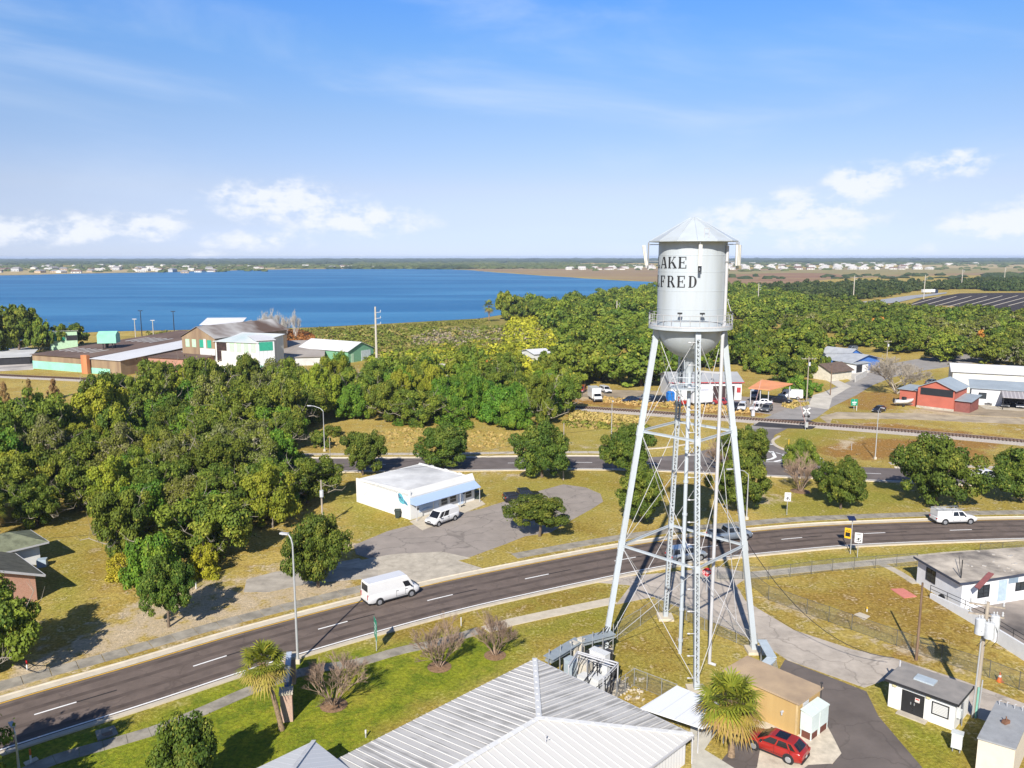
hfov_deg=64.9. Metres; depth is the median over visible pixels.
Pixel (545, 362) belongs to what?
tree
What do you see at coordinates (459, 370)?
tree
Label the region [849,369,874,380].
driveway
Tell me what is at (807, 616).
overhead wire
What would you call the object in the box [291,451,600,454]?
sidewalk
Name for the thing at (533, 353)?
shed
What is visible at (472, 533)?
shop lot
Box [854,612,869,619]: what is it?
manhole slab
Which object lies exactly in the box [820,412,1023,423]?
verge path
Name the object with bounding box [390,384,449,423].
tree
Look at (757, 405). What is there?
pickup truck
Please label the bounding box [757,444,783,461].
gore markings
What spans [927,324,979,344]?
tree
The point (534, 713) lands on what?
town hall
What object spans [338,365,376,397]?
tree
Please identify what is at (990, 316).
tree
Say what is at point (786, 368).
tree
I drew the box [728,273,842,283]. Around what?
reddish field
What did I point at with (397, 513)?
wheelie bin
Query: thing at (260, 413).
tree
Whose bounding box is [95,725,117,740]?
utility slab
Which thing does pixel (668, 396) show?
portable toilet
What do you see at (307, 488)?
tree
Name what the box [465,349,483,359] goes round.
tree
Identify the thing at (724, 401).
pickup truck
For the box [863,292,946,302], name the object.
road
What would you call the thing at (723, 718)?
palm tree
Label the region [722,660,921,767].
asphalt lot
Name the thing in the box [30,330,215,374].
packing house
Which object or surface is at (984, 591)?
window
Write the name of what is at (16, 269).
house
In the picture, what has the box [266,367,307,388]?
tree
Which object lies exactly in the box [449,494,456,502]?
window
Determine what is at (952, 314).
tree
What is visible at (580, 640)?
radio cabinet
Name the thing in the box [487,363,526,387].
tree
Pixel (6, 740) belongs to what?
tree
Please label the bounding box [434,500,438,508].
door
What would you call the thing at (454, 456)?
kerb
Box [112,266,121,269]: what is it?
house
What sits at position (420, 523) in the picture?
forecourt
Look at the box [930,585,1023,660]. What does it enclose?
retaining wall
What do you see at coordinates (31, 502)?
tree
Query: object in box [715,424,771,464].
tree
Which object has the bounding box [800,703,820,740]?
electrical cabinet
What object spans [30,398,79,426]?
tree
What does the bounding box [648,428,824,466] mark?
street mouth
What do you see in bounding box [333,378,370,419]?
tree
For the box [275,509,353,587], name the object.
tree
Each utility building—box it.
[722,655,823,734]
[975,700,1023,767]
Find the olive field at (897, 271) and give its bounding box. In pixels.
[728,268,1023,274]
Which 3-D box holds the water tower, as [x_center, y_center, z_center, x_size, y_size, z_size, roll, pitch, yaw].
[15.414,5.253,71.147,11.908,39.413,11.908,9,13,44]
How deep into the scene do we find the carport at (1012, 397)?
192.80 m
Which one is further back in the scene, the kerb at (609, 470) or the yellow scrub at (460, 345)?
the yellow scrub at (460, 345)
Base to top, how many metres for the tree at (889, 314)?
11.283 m
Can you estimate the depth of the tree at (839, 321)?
375.89 m
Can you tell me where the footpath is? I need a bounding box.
[690,726,732,767]
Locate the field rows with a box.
[911,295,1023,306]
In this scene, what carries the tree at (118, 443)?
on the ground at (86, 611)
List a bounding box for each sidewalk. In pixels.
[0,510,1023,690]
[22,627,477,767]
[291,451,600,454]
[481,598,616,632]
[715,550,978,581]
[880,564,917,583]
[888,462,994,468]
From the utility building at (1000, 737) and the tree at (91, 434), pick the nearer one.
the utility building at (1000, 737)
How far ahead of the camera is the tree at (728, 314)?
342.50 m
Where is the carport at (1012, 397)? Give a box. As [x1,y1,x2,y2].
[1001,390,1023,409]
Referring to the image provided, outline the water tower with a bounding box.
[595,216,764,695]
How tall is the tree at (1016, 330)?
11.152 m
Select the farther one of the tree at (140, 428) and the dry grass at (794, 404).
the dry grass at (794, 404)
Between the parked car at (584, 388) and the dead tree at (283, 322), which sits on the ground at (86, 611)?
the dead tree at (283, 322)
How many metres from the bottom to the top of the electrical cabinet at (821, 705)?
2.250 m
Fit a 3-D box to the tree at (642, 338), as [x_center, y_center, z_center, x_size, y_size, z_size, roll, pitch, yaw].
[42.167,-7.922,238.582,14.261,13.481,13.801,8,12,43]
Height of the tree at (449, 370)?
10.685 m
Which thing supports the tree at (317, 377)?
on the ground at (86, 611)
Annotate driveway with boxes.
[587,567,1023,720]
[808,380,850,408]
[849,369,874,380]
[919,406,1023,416]
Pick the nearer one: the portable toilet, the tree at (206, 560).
the tree at (206, 560)
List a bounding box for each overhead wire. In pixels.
[35,473,315,538]
[327,441,553,474]
[334,433,562,467]
[748,543,893,657]
[840,337,1022,353]
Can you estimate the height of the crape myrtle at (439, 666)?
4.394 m
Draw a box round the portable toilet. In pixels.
[666,391,674,401]
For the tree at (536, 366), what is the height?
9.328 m
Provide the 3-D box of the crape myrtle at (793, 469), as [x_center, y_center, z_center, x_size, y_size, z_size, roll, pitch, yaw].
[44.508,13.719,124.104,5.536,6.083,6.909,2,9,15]
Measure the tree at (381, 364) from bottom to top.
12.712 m
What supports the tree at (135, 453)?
on the ground at (86, 611)
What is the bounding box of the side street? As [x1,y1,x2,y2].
[750,353,1009,428]
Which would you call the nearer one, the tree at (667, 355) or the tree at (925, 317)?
the tree at (667, 355)
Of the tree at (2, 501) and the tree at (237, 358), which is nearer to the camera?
the tree at (2, 501)
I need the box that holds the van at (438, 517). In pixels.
[425,504,458,526]
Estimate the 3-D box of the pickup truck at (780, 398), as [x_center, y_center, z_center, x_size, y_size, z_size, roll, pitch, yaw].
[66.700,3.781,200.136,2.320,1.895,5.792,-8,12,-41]
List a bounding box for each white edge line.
[0,538,1023,749]
[379,468,960,483]
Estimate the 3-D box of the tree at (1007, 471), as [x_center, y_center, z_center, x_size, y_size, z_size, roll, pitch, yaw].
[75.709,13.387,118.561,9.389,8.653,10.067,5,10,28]
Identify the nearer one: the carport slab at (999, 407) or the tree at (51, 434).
the tree at (51, 434)
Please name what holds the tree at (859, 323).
on the ground at (86, 611)
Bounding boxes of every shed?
[0,349,37,364]
[180,318,288,370]
[284,340,324,365]
[520,348,550,362]
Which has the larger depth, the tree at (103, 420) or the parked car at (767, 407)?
the parked car at (767, 407)
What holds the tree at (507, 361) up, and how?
on the ground at (86, 611)
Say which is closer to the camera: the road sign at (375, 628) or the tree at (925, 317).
the road sign at (375, 628)
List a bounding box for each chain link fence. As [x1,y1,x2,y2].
[616,668,676,695]
[617,594,669,639]
[669,595,757,645]
[717,553,917,579]
[751,573,1023,690]
[980,540,1023,549]
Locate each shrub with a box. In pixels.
[309,430,330,447]
[324,424,341,437]
[392,418,406,425]
[408,420,423,427]
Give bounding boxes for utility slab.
[23,757,38,765]
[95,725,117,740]
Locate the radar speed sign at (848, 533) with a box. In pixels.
[844,516,855,553]
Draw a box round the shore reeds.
[146,318,490,335]
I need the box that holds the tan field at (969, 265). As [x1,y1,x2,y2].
[908,264,1023,267]
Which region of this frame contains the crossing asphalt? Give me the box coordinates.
[754,419,815,428]
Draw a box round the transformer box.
[951,728,963,752]
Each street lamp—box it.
[8,721,19,767]
[279,532,300,663]
[307,405,325,451]
[726,468,748,519]
[873,407,884,459]
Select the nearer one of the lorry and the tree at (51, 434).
the tree at (51, 434)
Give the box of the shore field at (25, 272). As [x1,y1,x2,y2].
[0,266,342,274]
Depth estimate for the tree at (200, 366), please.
190.22 m
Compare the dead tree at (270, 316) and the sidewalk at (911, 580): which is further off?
the dead tree at (270, 316)
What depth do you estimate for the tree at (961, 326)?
319.99 m
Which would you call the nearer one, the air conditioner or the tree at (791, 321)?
the air conditioner
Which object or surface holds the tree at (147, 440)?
on the ground at (86, 611)
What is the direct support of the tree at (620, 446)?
on the ground at (86, 611)
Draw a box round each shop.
[356,463,480,519]
[659,372,744,399]
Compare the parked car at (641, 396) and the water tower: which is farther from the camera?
the parked car at (641, 396)
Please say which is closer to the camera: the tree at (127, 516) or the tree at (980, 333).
the tree at (127, 516)
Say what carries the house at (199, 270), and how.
on the ground at (86, 611)
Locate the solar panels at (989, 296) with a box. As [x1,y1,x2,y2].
[912,293,1023,310]
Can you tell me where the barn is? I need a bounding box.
[897,376,981,412]
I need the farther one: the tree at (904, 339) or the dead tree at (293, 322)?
the dead tree at (293, 322)
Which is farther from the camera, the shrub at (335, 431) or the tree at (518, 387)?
the tree at (518, 387)
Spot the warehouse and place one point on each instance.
(987, 382)
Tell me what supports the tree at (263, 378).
on the ground at (86, 611)
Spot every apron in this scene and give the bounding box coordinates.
[244,558,377,591]
[336,552,481,586]
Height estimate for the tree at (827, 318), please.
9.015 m
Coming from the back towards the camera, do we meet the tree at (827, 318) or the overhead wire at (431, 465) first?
the tree at (827, 318)
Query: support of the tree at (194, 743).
on the ground at (86, 611)
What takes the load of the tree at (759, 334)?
on the ground at (86, 611)
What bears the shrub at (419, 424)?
on the ground at (86, 611)
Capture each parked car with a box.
[581,384,586,392]
[599,385,611,392]
[621,396,639,401]
[637,394,653,400]
[648,395,666,401]
[665,543,706,561]
[737,401,746,410]
[743,727,810,764]
[754,398,772,403]
[760,402,772,412]
[872,405,886,412]
[925,379,935,382]
[971,468,992,476]
[1001,401,1010,407]
[1015,402,1023,408]
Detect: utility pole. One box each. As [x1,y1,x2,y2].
[319,480,323,514]
[805,357,812,401]
[915,582,923,660]
[968,597,1004,717]
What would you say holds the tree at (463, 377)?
on the ground at (86, 611)
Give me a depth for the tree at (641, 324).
302.59 m
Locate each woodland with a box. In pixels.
[0,257,1023,264]
[0,261,1023,271]
[326,264,1023,279]
[523,280,813,331]
[744,287,1013,320]
[745,276,1023,298]
[977,277,1023,290]
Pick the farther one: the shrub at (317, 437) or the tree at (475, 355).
the tree at (475, 355)
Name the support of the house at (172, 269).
on the ground at (86, 611)
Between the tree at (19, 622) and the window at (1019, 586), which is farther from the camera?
the window at (1019, 586)
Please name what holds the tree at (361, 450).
on the ground at (86, 611)
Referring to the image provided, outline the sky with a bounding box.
[0,0,1023,258]
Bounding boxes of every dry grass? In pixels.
[296,427,510,447]
[567,409,645,422]
[595,396,749,414]
[781,398,809,408]
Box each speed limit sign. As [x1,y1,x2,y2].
[784,492,790,514]
[855,532,862,556]
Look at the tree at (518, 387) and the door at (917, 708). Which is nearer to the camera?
the door at (917, 708)
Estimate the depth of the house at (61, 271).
1852.70 m
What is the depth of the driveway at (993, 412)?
187.54 m
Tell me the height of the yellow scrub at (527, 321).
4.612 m
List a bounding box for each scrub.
[287,328,315,339]
[315,323,558,362]
[367,346,456,364]
[411,326,552,344]
[413,335,559,357]
[468,313,562,372]
[562,419,650,429]
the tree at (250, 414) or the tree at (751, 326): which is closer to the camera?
the tree at (250, 414)
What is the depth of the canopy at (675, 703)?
61.23 m
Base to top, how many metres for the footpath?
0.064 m
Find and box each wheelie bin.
[394,509,400,517]
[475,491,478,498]
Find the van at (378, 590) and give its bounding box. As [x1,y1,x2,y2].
[361,570,418,605]
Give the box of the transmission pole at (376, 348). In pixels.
[374,307,380,360]
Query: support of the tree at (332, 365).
on the ground at (86, 611)
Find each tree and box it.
[0,303,38,349]
[0,313,25,350]
[0,380,10,401]
[0,381,69,439]
[0,425,31,468]
[0,444,28,467]
[0,451,35,507]
[0,480,12,517]
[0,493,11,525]
[0,571,44,668]
[0,714,15,767]
[2,473,74,528]
[11,438,80,496]
[18,412,81,467]
[23,315,54,350]
[24,378,32,399]
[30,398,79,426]
[41,338,49,347]
[46,378,60,396]
[49,323,66,341]
[51,463,105,509]
[56,422,101,447]
[56,434,103,473]
[66,426,99,451]
[67,323,89,344]
[69,368,137,400]
[69,378,138,434]
[77,369,124,418]
[77,483,158,558]
[85,419,145,468]
[86,454,139,495]
[93,400,145,436]
[99,409,136,440]
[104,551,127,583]
[115,460,180,504]
[117,528,182,596]
[118,453,159,466]
[120,477,168,518]
[121,367,182,417]
[123,444,167,480]
[134,425,145,435]
[135,357,182,393]
[135,514,163,545]
[135,549,195,627]
[138,390,181,427]
[141,370,169,392]
[142,433,172,464]
[143,424,202,469]
[143,705,220,767]
[145,423,172,441]
[149,394,189,432]
[150,483,257,559]
[161,473,220,507]
[163,483,225,537]
[167,458,200,481]
[168,403,207,437]
[173,356,197,393]
[174,378,200,403]
[179,428,246,477]
[182,355,228,387]
[185,398,240,437]
[186,422,236,446]
[187,369,236,406]
[187,542,221,580]
[193,460,248,480]
[193,464,262,515]
[206,370,271,420]
[219,416,271,439]
[225,354,260,374]
[226,352,266,386]
[230,423,287,463]
[235,455,290,473]
[236,638,294,731]
[238,462,302,527]
[244,410,271,424]
[249,369,277,388]
[255,400,310,434]
[256,368,312,417]
[259,471,299,501]
[260,427,304,466]
[261,308,273,319]
[263,355,300,369]
[263,358,305,375]
[263,409,311,446]
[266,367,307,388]
[272,310,285,325]
[275,454,344,502]
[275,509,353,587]
[280,314,290,332]
[290,308,300,336]
[294,384,332,422]
[300,362,340,415]
[307,364,339,387]
[319,353,351,385]
[327,350,355,386]
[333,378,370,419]
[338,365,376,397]
[339,429,388,474]
[356,351,393,381]
[358,368,382,391]
[363,372,401,421]
[372,356,398,369]
[381,364,416,390]
[384,365,425,402]
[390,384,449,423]
[395,356,426,386]
[413,421,468,468]
[414,359,445,392]
[415,351,438,364]
[419,356,449,379]
[427,375,460,401]
[430,405,476,429]
[433,394,454,415]
[443,351,484,381]
[450,359,476,388]
[451,370,489,417]
[454,343,489,362]
[459,368,485,389]
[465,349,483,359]
[466,359,495,382]
[476,386,521,422]
[482,300,493,320]
[482,379,505,392]
[487,352,522,367]
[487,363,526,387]
[488,352,519,374]
[493,396,534,428]
[495,290,515,319]
[501,492,570,536]
[502,340,526,369]
[502,381,527,398]
[508,294,532,317]
[508,419,571,477]
[521,383,562,419]
[522,363,554,377]
[525,368,557,386]
[525,371,567,422]
[529,297,543,316]
[531,350,560,371]
[546,340,600,381]
[547,336,582,352]
[547,373,584,412]
[552,317,586,343]
[558,329,590,343]
[563,322,615,345]
[578,331,622,355]
[580,320,597,330]
[586,342,622,378]
[597,342,677,386]
[598,420,656,470]
[602,317,630,329]
[605,307,648,325]
[605,317,634,347]
[614,462,665,521]
[615,328,652,350]
[621,315,651,342]
[627,329,652,352]
[631,335,678,379]
[649,338,681,371]
[691,666,767,757]
[697,341,719,367]
[703,451,772,511]
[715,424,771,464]
[717,321,744,356]
[719,331,760,364]
[726,310,741,324]
[734,319,751,331]
[736,335,789,364]
[740,321,773,336]
[742,346,769,371]
[751,355,776,373]
[752,327,777,345]
[769,354,815,382]
[771,324,829,360]
[775,317,801,330]
[777,311,804,324]
[779,317,813,328]
[781,437,822,467]
[782,375,814,397]
[786,321,827,338]
[788,312,830,330]
[791,345,831,376]
[795,328,838,347]
[810,454,868,508]
[812,382,823,391]
[819,313,836,330]
[828,314,857,331]
[833,317,876,341]
[836,327,878,346]
[842,317,868,329]
[865,354,933,393]
[867,310,898,321]
[871,317,903,335]
[874,327,926,351]
[889,431,995,505]
[895,313,926,326]
[895,323,926,334]
[914,326,938,349]
[917,315,932,320]
[924,331,973,361]
[926,317,948,326]
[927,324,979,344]
[934,304,966,321]
[934,319,975,337]
[941,327,968,355]
[957,312,984,322]
[963,335,1009,363]
[966,317,999,333]
[973,325,1011,343]
[975,312,1008,322]
[976,329,984,340]
[989,446,1023,501]
[990,336,1013,359]
[991,317,1023,328]
[994,337,1023,365]
[1006,324,1023,339]
[1009,315,1023,320]
[1013,308,1023,314]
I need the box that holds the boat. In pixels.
[892,397,913,406]
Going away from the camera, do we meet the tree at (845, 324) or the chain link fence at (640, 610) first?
the chain link fence at (640, 610)
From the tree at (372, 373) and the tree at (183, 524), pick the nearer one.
the tree at (183, 524)
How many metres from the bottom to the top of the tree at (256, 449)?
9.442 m
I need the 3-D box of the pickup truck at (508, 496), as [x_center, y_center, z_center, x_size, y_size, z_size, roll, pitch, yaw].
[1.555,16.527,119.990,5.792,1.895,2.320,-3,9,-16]
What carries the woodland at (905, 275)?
on the ground at (86, 611)
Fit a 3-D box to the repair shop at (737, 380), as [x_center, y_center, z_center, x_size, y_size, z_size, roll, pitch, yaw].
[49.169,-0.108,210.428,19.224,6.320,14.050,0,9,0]
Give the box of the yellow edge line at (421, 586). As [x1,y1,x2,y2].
[0,519,1023,703]
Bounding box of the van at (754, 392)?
[751,389,761,398]
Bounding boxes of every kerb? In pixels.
[0,516,1023,701]
[0,539,1023,755]
[304,455,605,458]
[342,469,995,486]
[648,442,693,448]
[771,435,823,458]
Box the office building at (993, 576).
[913,547,1023,608]
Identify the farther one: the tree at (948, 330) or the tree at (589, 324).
the tree at (589, 324)
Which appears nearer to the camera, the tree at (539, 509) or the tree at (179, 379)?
the tree at (539, 509)
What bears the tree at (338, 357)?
on the ground at (86, 611)
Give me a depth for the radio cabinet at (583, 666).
68.91 m
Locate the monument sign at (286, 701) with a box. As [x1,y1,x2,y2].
[279,651,295,722]
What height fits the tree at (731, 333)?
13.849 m
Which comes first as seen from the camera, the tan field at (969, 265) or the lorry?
the lorry
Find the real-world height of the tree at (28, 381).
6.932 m
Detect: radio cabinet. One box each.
[564,655,579,677]
[569,640,578,657]
[577,636,584,658]
[577,671,588,682]
[578,658,592,673]
[586,671,604,690]
[589,646,610,673]
[602,663,610,687]
[604,648,612,659]
[609,660,618,677]
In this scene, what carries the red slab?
on the ground at (86, 611)
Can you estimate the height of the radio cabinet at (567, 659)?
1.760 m
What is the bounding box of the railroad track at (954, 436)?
[0,374,1023,445]
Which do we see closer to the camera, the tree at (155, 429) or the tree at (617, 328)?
the tree at (155, 429)
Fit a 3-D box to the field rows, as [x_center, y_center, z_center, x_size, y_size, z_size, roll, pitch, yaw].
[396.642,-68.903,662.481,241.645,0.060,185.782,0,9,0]
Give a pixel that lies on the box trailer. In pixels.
(704, 394)
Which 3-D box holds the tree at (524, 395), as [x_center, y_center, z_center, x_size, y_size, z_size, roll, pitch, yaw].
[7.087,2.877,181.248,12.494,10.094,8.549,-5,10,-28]
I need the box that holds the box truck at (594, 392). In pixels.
[588,385,601,401]
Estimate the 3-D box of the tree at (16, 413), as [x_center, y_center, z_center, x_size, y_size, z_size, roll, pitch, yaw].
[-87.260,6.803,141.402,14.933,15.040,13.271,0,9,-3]
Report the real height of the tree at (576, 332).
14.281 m
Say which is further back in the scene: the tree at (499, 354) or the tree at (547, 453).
the tree at (499, 354)
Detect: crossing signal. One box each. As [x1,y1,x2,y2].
[751,382,760,416]
[797,392,810,429]
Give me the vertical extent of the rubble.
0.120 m
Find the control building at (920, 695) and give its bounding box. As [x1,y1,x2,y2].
[885,660,974,729]
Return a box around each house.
[0,530,49,602]
[11,267,22,270]
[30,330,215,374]
[34,269,45,272]
[56,270,66,272]
[70,270,81,272]
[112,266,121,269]
[168,268,176,271]
[194,269,205,271]
[811,361,853,380]
[820,346,880,372]
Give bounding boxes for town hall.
[337,658,694,767]
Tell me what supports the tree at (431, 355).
on the ground at (86, 611)
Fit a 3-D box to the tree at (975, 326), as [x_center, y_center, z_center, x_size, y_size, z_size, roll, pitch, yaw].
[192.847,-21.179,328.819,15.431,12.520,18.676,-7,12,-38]
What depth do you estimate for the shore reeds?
413.37 m
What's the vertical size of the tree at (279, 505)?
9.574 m
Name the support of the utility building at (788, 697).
on the ground at (86, 611)
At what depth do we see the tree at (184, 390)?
180.05 m
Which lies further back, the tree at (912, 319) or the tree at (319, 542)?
the tree at (912, 319)
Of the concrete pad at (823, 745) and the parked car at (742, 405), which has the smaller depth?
the concrete pad at (823, 745)
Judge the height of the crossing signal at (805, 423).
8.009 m
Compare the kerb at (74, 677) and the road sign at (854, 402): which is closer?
the kerb at (74, 677)
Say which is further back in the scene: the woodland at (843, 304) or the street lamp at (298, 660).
the woodland at (843, 304)
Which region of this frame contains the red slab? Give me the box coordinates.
[891,588,916,597]
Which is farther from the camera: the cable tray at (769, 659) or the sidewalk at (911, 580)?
the sidewalk at (911, 580)
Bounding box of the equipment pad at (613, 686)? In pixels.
[605,677,629,696]
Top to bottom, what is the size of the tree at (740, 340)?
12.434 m
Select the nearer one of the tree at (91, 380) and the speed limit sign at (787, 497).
the speed limit sign at (787, 497)
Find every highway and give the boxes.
[0,519,1023,750]
[289,457,965,482]
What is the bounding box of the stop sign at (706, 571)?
[702,568,710,591]
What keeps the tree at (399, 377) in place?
on the ground at (86, 611)
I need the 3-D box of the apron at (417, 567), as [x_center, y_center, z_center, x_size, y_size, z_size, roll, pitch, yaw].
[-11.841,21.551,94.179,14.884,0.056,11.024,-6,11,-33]
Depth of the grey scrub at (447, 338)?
351.03 m
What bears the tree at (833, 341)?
on the ground at (86, 611)
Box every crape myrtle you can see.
[301,650,370,712]
[410,611,465,672]
[471,608,518,660]
[704,437,728,471]
[783,451,817,493]
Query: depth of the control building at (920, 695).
63.51 m
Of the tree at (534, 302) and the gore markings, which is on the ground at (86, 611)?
the tree at (534, 302)
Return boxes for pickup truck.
[502,487,539,502]
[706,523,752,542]
[709,397,726,404]
[727,401,738,410]
[749,402,762,411]
[769,395,791,402]
[929,506,976,524]
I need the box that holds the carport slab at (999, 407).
[978,405,1023,410]
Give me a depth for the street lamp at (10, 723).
56.17 m
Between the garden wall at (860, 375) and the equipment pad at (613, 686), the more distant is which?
the garden wall at (860, 375)
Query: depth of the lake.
775.57 m
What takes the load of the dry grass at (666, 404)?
on the ground at (86, 611)
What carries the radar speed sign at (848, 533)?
on the ground at (86, 611)
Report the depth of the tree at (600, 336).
257.65 m
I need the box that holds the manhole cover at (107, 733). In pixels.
[102,730,112,735]
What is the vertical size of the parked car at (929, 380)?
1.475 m
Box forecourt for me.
[410,497,484,529]
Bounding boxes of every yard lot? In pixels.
[581,389,675,401]
[702,396,802,414]
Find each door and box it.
[361,349,370,360]
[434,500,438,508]
[458,493,462,504]
[713,386,725,398]
[901,689,912,713]
[912,693,924,717]
[997,579,1007,601]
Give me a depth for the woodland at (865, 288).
826.36 m
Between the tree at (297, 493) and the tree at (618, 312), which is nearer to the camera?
the tree at (297, 493)
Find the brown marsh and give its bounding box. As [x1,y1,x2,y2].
[460,267,1020,281]
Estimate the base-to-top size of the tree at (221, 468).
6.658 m
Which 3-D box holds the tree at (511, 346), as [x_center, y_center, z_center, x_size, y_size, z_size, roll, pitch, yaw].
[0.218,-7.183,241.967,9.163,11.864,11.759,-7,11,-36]
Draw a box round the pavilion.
[258,740,347,767]
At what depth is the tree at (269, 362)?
209.02 m
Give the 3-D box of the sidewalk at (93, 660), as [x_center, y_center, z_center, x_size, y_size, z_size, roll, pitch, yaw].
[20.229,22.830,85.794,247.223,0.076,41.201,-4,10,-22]
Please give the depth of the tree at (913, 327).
324.19 m
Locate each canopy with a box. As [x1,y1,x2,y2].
[640,686,723,752]
[748,380,792,403]
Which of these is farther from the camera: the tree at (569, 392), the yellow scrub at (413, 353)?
the yellow scrub at (413, 353)
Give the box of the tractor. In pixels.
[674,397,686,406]
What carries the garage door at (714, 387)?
in the repair shop at (737, 380)
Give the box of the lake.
[0,269,654,340]
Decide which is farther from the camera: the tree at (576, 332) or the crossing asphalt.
the tree at (576, 332)
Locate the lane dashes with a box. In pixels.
[34,529,971,714]
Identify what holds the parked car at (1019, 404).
on the carport slab at (999, 407)
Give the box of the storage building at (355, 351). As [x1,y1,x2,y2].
[299,338,374,362]
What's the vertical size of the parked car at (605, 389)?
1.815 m
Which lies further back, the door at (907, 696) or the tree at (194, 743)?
the door at (907, 696)
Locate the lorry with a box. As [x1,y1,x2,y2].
[921,289,937,292]
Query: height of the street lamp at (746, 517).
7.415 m
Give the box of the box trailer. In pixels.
[691,389,712,404]
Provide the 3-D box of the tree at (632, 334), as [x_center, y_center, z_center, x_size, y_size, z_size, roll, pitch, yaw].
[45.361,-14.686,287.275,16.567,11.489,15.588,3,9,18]
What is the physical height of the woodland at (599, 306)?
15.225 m
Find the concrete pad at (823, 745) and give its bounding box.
[740,720,840,767]
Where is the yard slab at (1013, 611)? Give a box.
[969,599,1023,642]
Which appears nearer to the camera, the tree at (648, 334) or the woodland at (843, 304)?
the tree at (648, 334)
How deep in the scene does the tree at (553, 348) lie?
249.69 m
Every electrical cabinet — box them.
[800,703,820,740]
[809,697,829,733]
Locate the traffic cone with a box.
[996,672,1002,682]
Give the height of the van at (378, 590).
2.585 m
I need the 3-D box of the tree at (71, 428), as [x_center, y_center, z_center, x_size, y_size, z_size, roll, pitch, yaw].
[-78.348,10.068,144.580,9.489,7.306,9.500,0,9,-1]
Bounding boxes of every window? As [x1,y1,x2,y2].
[259,342,272,350]
[441,497,447,505]
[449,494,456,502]
[465,490,471,498]
[925,567,935,584]
[931,701,949,719]
[977,584,989,597]
[978,392,986,398]
[1015,581,1023,590]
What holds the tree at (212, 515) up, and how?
on the ground at (86, 611)
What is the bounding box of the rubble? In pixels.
[611,677,644,700]
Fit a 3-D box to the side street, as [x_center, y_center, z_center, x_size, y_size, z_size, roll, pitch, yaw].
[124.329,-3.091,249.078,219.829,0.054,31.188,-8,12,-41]
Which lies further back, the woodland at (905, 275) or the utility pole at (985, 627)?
the woodland at (905, 275)
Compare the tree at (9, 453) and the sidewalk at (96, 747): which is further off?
the tree at (9, 453)
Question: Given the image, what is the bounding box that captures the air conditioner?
[36,557,47,567]
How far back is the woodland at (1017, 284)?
840.90 m
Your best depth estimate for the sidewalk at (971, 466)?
139.25 m
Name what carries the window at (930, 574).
in the office building at (993, 576)
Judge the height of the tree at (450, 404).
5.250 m
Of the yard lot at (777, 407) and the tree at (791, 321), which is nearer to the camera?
the yard lot at (777, 407)
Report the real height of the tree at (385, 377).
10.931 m
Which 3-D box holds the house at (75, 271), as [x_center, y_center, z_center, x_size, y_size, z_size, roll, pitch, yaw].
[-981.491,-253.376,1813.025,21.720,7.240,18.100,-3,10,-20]
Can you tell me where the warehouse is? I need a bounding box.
[947,363,1023,405]
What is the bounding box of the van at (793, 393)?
[778,389,802,399]
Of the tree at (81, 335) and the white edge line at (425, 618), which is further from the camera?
the tree at (81, 335)
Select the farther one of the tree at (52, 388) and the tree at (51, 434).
the tree at (52, 388)
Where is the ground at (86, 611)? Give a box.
[0,263,1023,767]
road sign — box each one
[374,617,376,650]
[851,399,857,405]
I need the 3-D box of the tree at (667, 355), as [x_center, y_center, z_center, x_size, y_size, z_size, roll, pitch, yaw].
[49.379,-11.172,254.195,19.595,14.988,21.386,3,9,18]
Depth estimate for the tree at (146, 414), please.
163.01 m
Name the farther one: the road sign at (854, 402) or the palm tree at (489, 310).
the palm tree at (489, 310)
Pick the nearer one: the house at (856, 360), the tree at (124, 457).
the tree at (124, 457)
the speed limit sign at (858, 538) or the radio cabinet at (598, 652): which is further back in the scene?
the speed limit sign at (858, 538)
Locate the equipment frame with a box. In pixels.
[568,651,618,693]
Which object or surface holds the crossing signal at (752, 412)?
on the ground at (86, 611)
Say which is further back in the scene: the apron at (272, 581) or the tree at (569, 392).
the tree at (569, 392)
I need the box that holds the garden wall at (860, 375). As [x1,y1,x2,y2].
[855,370,866,381]
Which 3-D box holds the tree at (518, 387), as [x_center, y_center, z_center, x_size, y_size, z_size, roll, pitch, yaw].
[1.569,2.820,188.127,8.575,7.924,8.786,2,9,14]
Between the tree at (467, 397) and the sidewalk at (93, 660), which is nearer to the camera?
the sidewalk at (93, 660)
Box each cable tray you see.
[543,622,615,669]
[757,639,777,667]
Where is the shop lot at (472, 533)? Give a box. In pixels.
[354,484,602,557]
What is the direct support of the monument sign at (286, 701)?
on the ground at (86, 611)
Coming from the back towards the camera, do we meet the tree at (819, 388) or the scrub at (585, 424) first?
the tree at (819, 388)
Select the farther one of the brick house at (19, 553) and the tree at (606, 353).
the tree at (606, 353)

